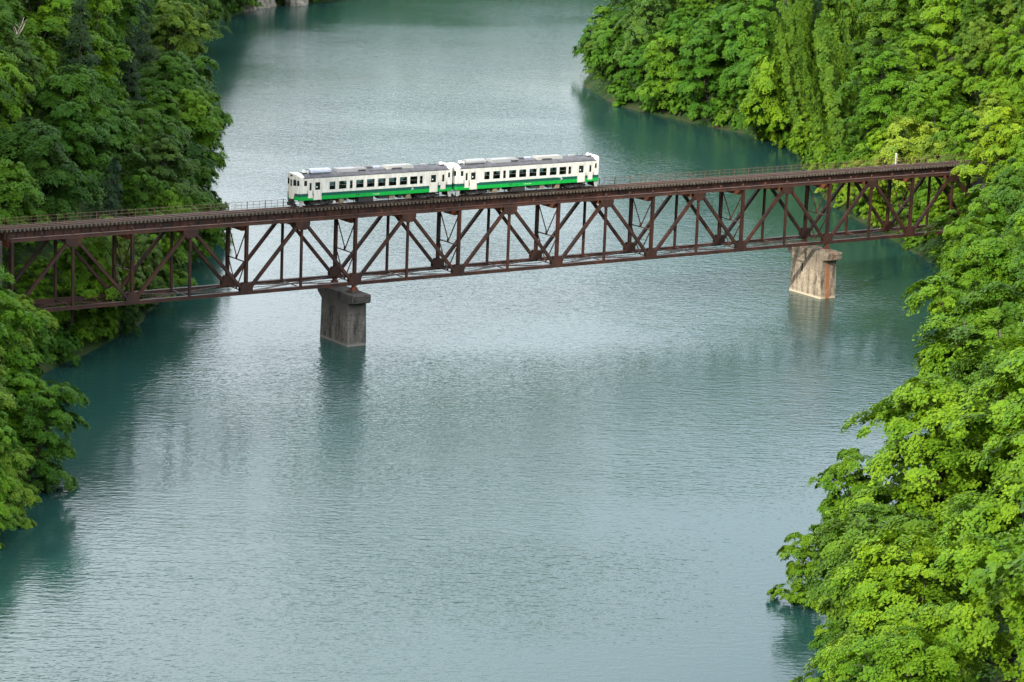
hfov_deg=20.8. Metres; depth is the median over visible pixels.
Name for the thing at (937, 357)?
broadleaf tree
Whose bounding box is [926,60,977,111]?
broadleaf tree
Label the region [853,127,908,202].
broadleaf tree
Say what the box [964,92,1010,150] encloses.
broadleaf tree
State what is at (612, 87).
shrub
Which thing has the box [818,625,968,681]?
broadleaf tree
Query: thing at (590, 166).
crew door
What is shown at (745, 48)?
broadleaf tree
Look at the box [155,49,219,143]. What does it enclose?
broadleaf tree
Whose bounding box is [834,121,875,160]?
broadleaf tree
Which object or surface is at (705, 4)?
broadleaf tree
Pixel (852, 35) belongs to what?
vine covered tree
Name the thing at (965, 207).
broadleaf tree
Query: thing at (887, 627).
broadleaf tree
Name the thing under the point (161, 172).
broadleaf tree
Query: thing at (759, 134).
shrub
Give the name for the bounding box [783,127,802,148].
shrub
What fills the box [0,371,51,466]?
broadleaf tree
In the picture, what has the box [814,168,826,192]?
shrub
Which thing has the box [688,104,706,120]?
shrub
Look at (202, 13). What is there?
broadleaf tree
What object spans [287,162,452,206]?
diesel railcar
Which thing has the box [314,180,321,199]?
passenger door
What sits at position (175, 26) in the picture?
broadleaf tree
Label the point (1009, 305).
broadleaf tree
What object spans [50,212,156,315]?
broadleaf tree
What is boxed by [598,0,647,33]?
broadleaf tree
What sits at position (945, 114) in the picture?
broadleaf tree
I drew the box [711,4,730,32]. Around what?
broadleaf tree
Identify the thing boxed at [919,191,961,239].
broadleaf tree
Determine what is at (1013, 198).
broadleaf tree
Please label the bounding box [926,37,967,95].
broadleaf tree
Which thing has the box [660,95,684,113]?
shrub
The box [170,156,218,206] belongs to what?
broadleaf tree
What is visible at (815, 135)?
broadleaf tree
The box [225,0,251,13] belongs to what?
broadleaf tree
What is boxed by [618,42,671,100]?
broadleaf tree
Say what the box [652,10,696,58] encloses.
broadleaf tree
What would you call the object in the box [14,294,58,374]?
broadleaf tree
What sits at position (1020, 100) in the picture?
broadleaf tree
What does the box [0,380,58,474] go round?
broadleaf tree
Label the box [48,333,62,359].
shrub
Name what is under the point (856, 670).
broadleaf tree
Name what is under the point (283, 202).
handrail
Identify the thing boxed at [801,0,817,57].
vine covered tree
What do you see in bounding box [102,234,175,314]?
broadleaf tree
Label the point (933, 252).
shrub
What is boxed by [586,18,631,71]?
broadleaf tree
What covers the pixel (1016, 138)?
broadleaf tree
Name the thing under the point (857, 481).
broadleaf tree
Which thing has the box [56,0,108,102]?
conifer tree
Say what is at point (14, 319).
broadleaf tree
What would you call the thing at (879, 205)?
broadleaf tree
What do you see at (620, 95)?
shrub
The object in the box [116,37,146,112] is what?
conifer tree
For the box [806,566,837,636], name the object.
broadleaf tree
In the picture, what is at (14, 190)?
broadleaf tree
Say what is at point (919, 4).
broadleaf tree
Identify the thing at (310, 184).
crew door
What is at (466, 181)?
crew door
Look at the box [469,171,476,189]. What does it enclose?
passenger door
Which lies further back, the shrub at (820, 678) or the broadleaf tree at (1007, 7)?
the broadleaf tree at (1007, 7)
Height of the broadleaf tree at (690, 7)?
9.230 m
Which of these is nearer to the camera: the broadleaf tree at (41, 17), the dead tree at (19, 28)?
the dead tree at (19, 28)
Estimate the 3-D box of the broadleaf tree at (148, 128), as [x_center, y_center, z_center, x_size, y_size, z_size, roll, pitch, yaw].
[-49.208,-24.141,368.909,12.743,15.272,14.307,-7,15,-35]
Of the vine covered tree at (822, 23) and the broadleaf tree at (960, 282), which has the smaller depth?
the broadleaf tree at (960, 282)
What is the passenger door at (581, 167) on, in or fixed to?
in the diesel railcar at (469, 177)
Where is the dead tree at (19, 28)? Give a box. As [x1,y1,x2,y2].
[13,18,24,36]
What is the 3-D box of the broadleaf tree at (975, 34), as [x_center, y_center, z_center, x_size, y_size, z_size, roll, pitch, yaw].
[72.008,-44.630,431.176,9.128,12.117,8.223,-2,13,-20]
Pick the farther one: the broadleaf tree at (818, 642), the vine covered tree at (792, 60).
the vine covered tree at (792, 60)
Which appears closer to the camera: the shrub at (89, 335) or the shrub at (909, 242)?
the shrub at (89, 335)
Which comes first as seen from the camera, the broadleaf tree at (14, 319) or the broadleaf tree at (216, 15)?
the broadleaf tree at (14, 319)
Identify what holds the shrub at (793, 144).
on the ground
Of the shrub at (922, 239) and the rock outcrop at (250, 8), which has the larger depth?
the rock outcrop at (250, 8)
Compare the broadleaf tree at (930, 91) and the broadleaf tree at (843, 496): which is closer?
the broadleaf tree at (843, 496)
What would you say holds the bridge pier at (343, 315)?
in the water
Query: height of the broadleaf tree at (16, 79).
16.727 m
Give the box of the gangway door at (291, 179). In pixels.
[289,177,292,197]
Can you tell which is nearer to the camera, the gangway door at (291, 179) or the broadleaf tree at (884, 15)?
the gangway door at (291, 179)
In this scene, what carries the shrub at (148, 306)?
on the ground
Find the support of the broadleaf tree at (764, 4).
on the ground
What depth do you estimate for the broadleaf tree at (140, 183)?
346.78 m
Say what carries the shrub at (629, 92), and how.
on the ground
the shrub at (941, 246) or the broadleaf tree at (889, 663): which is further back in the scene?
the shrub at (941, 246)
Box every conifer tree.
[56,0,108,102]
[85,156,124,219]
[107,0,158,99]
[107,5,141,52]
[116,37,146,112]
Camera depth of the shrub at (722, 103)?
522.72 m
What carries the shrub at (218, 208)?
on the ground
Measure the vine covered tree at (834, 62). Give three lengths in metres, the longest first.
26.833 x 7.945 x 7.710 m
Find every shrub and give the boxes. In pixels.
[12,373,47,388]
[48,331,82,366]
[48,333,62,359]
[70,324,95,347]
[72,316,100,340]
[89,313,118,342]
[99,306,125,320]
[112,305,141,336]
[137,288,156,310]
[173,262,185,278]
[214,204,231,239]
[216,197,227,210]
[604,79,629,106]
[612,85,631,105]
[620,87,639,104]
[639,93,657,111]
[649,97,663,111]
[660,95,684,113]
[675,93,694,111]
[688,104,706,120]
[709,95,735,119]
[712,110,728,126]
[723,107,737,121]
[730,111,741,128]
[754,123,776,140]
[777,131,787,144]
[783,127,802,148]
[788,141,799,153]
[789,671,830,681]
[792,142,806,157]
[801,151,819,165]
[802,144,819,169]
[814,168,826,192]
[833,187,851,207]
[852,195,872,212]
[870,212,883,226]
[877,215,897,231]
[901,236,920,249]
[916,224,927,242]
[925,245,940,260]
[935,241,951,259]
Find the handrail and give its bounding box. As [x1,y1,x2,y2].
[0,154,966,224]
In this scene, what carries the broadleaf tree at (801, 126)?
on the ground
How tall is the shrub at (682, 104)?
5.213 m
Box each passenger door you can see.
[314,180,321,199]
[429,173,438,191]
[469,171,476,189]
[577,164,584,181]
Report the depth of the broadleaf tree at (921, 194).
397.63 m
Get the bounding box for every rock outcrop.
[239,4,255,11]
[255,0,276,8]
[283,0,308,5]
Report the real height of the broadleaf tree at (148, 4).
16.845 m
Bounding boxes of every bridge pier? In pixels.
[318,286,370,346]
[788,242,841,298]
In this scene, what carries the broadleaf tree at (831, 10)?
on the ground
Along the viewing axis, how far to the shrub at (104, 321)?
320.72 m
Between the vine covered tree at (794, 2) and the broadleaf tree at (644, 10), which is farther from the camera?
the broadleaf tree at (644, 10)
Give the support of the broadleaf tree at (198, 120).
on the ground
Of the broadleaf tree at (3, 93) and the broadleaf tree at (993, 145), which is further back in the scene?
the broadleaf tree at (993, 145)
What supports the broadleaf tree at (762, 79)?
on the ground
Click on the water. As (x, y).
(598, 472)
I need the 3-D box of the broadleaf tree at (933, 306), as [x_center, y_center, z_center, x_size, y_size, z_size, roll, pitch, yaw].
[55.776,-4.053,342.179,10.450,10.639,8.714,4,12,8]
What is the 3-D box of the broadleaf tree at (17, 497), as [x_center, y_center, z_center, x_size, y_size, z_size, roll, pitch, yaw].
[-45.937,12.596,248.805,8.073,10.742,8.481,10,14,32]
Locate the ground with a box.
[0,0,1023,681]
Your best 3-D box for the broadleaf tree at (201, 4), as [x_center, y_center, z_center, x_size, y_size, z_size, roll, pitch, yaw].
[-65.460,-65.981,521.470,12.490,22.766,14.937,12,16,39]
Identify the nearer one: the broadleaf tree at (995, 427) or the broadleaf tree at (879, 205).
the broadleaf tree at (995, 427)
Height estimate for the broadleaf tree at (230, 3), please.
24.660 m
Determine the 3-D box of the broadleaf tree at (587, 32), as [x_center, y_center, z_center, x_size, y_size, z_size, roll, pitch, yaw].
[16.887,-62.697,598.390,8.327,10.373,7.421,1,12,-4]
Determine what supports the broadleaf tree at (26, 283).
on the ground
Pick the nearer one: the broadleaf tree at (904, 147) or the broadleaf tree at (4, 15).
the broadleaf tree at (4, 15)
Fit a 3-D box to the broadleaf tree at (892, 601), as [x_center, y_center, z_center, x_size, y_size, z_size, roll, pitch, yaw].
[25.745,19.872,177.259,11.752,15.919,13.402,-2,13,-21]
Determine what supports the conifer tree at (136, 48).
on the ground
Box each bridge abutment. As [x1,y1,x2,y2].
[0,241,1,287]
[972,164,997,192]
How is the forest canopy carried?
on the ground
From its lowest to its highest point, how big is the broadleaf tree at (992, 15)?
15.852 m
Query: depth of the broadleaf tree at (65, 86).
342.27 m
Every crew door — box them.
[307,181,312,197]
[440,173,446,188]
[464,171,468,187]
[588,164,593,179]
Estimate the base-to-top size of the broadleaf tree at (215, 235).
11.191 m
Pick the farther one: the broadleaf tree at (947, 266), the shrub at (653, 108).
the shrub at (653, 108)
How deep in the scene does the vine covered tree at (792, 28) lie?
511.80 m
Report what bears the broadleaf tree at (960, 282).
on the ground
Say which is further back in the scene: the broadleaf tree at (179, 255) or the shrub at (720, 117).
the shrub at (720, 117)
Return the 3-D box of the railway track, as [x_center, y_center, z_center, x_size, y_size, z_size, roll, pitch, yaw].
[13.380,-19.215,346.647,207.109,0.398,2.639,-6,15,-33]
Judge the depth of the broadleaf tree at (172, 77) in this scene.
403.95 m
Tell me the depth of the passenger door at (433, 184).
329.58 m
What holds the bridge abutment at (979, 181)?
on the ground
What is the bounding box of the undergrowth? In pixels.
[0,0,1023,681]
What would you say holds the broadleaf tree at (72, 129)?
on the ground
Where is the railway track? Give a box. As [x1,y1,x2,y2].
[0,160,999,232]
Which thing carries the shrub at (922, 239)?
on the ground
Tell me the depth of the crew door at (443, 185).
330.22 m
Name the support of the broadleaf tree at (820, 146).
on the ground
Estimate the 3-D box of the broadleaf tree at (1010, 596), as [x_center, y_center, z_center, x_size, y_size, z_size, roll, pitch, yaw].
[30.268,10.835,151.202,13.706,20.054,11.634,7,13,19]
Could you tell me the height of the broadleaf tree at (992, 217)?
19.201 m
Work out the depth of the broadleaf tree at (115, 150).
352.04 m
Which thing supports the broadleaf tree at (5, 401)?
on the ground
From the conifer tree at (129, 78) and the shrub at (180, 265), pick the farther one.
the conifer tree at (129, 78)
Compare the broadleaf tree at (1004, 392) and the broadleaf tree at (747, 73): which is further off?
the broadleaf tree at (747, 73)
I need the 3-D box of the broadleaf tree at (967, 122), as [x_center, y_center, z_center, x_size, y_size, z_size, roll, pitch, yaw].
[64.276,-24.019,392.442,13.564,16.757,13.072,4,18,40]
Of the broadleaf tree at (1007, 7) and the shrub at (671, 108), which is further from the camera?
the shrub at (671, 108)
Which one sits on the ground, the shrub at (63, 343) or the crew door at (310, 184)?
the shrub at (63, 343)
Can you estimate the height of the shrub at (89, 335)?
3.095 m
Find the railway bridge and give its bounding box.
[0,163,991,311]
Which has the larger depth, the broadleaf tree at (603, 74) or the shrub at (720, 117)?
the broadleaf tree at (603, 74)
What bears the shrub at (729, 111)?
on the ground
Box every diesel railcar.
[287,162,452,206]
[448,153,598,196]
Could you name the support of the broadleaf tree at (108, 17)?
on the ground
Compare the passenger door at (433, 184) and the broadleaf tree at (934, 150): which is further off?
the broadleaf tree at (934, 150)
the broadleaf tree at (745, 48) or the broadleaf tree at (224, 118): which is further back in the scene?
the broadleaf tree at (745, 48)
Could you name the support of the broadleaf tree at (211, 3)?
on the ground
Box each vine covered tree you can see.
[763,1,819,135]
[786,0,810,56]
[787,0,807,23]
[795,9,833,138]
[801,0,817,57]
[811,19,861,162]
[822,0,837,24]
[832,0,868,64]
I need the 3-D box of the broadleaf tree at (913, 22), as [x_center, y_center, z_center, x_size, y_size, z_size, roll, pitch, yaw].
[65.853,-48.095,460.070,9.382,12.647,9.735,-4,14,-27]
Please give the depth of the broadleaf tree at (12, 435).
246.29 m
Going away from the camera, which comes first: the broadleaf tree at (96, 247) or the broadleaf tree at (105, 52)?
the broadleaf tree at (96, 247)
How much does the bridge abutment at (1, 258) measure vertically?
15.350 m
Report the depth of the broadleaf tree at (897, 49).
450.20 m
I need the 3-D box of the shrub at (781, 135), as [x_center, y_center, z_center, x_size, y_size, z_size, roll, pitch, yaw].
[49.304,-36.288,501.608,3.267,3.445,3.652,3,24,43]
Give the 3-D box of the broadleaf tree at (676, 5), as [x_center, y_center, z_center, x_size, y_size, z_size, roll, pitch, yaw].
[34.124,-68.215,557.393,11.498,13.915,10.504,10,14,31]
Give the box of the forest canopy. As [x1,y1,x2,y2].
[19,0,1023,592]
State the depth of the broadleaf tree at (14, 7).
349.02 m
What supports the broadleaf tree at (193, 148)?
on the ground
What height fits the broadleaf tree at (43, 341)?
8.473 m
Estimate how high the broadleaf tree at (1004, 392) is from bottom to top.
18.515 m
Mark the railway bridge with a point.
(72, 237)
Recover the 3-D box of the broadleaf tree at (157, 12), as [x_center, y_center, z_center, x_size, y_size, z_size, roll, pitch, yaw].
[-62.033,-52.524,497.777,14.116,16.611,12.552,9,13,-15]
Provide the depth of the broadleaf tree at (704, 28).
530.07 m
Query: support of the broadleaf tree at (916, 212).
on the ground
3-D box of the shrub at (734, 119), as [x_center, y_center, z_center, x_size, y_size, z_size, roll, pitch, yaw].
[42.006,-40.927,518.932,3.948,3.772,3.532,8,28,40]
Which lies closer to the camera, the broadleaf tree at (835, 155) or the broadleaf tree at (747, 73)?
the broadleaf tree at (835, 155)
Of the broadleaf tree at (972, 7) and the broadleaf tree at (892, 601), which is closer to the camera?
the broadleaf tree at (892, 601)
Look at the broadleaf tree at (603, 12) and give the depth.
586.58 m
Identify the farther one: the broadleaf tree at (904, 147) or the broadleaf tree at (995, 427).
the broadleaf tree at (904, 147)
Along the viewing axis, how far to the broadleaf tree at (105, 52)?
378.00 m
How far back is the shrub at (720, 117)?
521.23 m
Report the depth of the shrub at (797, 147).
484.00 m
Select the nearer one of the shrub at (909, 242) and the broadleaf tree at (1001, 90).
the shrub at (909, 242)
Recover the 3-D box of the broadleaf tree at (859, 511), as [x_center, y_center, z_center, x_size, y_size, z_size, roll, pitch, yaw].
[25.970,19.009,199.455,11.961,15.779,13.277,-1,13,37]
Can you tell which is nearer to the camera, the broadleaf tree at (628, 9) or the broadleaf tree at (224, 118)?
the broadleaf tree at (224, 118)
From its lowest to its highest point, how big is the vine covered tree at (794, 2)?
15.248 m
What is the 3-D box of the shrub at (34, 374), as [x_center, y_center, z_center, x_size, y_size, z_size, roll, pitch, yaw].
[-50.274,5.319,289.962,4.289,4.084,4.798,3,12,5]
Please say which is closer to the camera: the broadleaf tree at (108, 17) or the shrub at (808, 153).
the broadleaf tree at (108, 17)
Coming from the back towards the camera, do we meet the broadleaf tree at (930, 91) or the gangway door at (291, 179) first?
the broadleaf tree at (930, 91)
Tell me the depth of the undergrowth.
322.96 m
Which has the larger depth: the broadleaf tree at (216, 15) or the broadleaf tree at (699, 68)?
the broadleaf tree at (216, 15)
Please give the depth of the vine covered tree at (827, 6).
522.48 m
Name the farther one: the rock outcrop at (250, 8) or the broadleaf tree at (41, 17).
the rock outcrop at (250, 8)
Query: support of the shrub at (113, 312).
on the ground
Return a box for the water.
[0,0,964,681]
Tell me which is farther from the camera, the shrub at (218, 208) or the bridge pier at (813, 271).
the shrub at (218, 208)
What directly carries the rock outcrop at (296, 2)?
on the ground
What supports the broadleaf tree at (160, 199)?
on the ground
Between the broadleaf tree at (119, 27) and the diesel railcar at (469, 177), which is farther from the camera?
the broadleaf tree at (119, 27)
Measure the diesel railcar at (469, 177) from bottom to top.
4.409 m
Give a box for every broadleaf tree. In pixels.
[0,0,26,52]
[0,6,28,70]
[0,35,51,124]
[0,49,35,154]
[0,77,17,153]
[0,117,106,246]
[0,154,52,268]
[0,264,15,321]
[0,292,36,364]
[0,301,48,392]
[0,322,8,337]
[0,345,17,427]
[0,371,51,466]
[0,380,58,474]
[0,380,90,496]
[0,411,21,483]
[0,434,42,528]
[0,468,20,548]
[3,255,64,322]
[3,327,58,379]
[8,0,106,76]
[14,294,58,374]
[24,35,62,111]
[24,98,114,218]
[27,0,119,55]
[28,236,129,333]
[32,61,142,176]
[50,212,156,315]
[57,0,133,98]
[58,0,147,91]
[76,82,145,196]
[102,169,169,242]
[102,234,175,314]
[108,101,191,195]
[113,133,203,243]
[125,51,208,141]
[130,0,203,67]
[130,87,194,155]
[133,180,197,256]
[135,212,197,298]
[137,0,200,49]
[137,0,212,87]
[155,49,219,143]
[159,86,229,168]
[160,0,207,12]
[165,140,218,196]
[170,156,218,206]
[173,86,232,187]
[178,190,234,263]
[188,0,218,42]
[192,0,231,35]
[198,0,232,39]
[212,0,235,20]
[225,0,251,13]
[234,0,257,6]
[245,0,263,7]
[572,24,600,62]
[581,41,599,72]
[582,14,636,81]
[585,5,616,53]
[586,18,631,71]
[588,62,612,81]
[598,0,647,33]
[611,0,678,62]
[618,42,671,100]
[623,0,676,32]
[635,32,704,108]
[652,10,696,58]
[667,0,689,15]
[671,33,735,118]
[676,0,709,17]
[679,26,711,59]
[690,8,730,67]
[693,0,726,9]
[709,2,793,93]
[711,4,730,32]
[718,0,774,57]
[726,0,772,10]
[728,58,784,137]
[738,49,818,148]
[767,532,825,609]
[786,111,821,153]
[800,528,990,681]
[804,502,972,645]
[804,511,1003,671]
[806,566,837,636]
[807,111,847,163]
[807,447,889,550]
[807,600,841,652]
[810,135,833,169]
[811,621,911,681]
[818,373,1017,603]
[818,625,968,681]
[819,0,870,22]
[822,146,854,195]
[822,490,881,525]
[828,635,938,681]
[832,39,887,114]
[833,0,891,55]
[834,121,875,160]
[836,157,868,206]
[837,49,918,159]
[842,0,918,76]
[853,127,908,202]
[855,182,896,221]
[856,115,940,209]
[865,275,1017,433]
[869,2,909,29]
[884,11,933,57]
[884,71,973,137]
[885,0,964,53]
[888,281,1023,506]
[889,184,929,225]
[890,33,935,81]
[892,33,941,100]
[901,93,956,160]
[908,467,1023,681]
[913,182,955,230]
[915,0,989,59]
[919,130,970,204]
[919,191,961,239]
[923,182,1023,281]
[925,112,999,209]
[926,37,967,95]
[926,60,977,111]
[926,270,956,327]
[928,361,1023,648]
[932,259,973,331]
[937,216,1015,309]
[939,320,1023,523]
[941,232,1023,362]
[945,258,1010,324]
[950,101,1023,203]
[952,0,1003,58]
[954,13,1007,75]
[960,193,1005,223]
[962,11,1023,97]
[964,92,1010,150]
[978,75,1023,118]
[978,353,1023,525]
[985,0,1017,27]
[987,157,1023,296]
[988,127,1023,194]
[991,0,1023,36]
[998,301,1023,400]
[1000,40,1023,92]
[1005,200,1023,287]
[1005,208,1023,340]
[1008,0,1023,41]
[1009,89,1023,132]
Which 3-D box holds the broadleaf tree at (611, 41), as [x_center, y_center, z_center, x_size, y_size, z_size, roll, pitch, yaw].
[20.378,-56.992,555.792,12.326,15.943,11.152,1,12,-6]
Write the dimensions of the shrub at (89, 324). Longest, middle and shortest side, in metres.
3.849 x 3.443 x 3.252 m
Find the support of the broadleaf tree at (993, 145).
on the ground
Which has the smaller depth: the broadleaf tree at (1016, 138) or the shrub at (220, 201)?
the broadleaf tree at (1016, 138)
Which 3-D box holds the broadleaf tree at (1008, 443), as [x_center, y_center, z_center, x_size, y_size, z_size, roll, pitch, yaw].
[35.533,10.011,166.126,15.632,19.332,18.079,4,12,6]
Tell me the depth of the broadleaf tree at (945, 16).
440.43 m
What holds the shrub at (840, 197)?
on the ground
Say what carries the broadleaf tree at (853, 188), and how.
on the ground
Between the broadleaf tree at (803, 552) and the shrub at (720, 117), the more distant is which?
the shrub at (720, 117)
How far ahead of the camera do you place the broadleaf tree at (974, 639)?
158.26 m
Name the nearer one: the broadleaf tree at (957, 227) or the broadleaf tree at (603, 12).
the broadleaf tree at (957, 227)
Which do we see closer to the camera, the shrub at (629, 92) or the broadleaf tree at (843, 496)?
the broadleaf tree at (843, 496)
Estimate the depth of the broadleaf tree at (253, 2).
694.82 m
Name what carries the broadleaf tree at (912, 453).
on the ground
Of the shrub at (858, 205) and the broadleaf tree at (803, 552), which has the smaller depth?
the broadleaf tree at (803, 552)
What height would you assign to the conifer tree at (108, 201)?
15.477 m
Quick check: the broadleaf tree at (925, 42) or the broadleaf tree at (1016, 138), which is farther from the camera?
the broadleaf tree at (925, 42)
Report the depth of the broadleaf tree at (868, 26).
504.24 m
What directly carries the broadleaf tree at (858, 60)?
on the ground
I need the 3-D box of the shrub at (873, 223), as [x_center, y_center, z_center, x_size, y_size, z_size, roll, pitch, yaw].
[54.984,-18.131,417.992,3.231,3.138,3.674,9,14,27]
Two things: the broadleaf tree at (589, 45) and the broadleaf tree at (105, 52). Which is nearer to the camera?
the broadleaf tree at (105, 52)
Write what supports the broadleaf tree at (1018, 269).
on the ground
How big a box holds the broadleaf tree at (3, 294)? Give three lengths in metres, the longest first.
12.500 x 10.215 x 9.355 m
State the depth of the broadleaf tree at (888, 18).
499.65 m
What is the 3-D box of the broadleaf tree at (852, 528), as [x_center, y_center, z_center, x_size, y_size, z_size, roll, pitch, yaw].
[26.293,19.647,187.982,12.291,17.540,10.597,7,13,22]
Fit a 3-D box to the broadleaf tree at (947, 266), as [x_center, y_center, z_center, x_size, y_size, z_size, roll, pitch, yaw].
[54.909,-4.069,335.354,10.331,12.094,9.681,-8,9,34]
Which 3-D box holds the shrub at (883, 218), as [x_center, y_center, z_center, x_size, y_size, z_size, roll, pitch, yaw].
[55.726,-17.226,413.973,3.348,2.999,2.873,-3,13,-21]
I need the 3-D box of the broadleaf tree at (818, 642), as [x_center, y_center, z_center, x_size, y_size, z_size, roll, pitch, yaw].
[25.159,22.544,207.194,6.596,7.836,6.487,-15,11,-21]
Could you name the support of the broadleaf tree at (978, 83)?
on the ground
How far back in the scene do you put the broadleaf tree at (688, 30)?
535.84 m
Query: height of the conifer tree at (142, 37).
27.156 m
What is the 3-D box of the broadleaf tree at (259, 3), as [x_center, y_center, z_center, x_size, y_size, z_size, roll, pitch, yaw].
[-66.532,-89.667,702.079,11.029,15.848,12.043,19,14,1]
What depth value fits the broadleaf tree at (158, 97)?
384.44 m
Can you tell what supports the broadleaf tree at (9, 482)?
on the ground
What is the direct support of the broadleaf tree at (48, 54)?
on the ground
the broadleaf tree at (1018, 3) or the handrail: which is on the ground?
the broadleaf tree at (1018, 3)
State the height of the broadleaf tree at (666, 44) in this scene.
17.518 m
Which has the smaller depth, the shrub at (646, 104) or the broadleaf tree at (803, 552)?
the broadleaf tree at (803, 552)
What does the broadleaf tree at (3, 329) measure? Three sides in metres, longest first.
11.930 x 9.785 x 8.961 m
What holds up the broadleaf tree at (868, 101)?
on the ground
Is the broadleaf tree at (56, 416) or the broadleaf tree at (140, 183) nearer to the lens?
the broadleaf tree at (56, 416)
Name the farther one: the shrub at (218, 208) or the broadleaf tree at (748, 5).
the broadleaf tree at (748, 5)
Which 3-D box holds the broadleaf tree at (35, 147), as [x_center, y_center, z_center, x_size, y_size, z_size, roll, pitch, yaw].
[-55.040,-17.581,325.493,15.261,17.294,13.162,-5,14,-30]
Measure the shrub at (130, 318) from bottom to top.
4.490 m
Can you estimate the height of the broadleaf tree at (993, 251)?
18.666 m
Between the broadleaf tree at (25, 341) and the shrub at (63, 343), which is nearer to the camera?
the broadleaf tree at (25, 341)
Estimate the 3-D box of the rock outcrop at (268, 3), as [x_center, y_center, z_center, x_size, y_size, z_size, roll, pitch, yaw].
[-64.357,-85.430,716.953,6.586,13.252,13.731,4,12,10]
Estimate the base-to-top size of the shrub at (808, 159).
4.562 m
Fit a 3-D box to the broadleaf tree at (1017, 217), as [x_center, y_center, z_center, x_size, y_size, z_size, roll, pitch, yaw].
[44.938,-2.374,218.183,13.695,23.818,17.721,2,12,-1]
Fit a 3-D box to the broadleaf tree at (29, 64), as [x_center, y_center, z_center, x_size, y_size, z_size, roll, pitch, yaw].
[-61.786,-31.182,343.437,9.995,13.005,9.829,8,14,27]

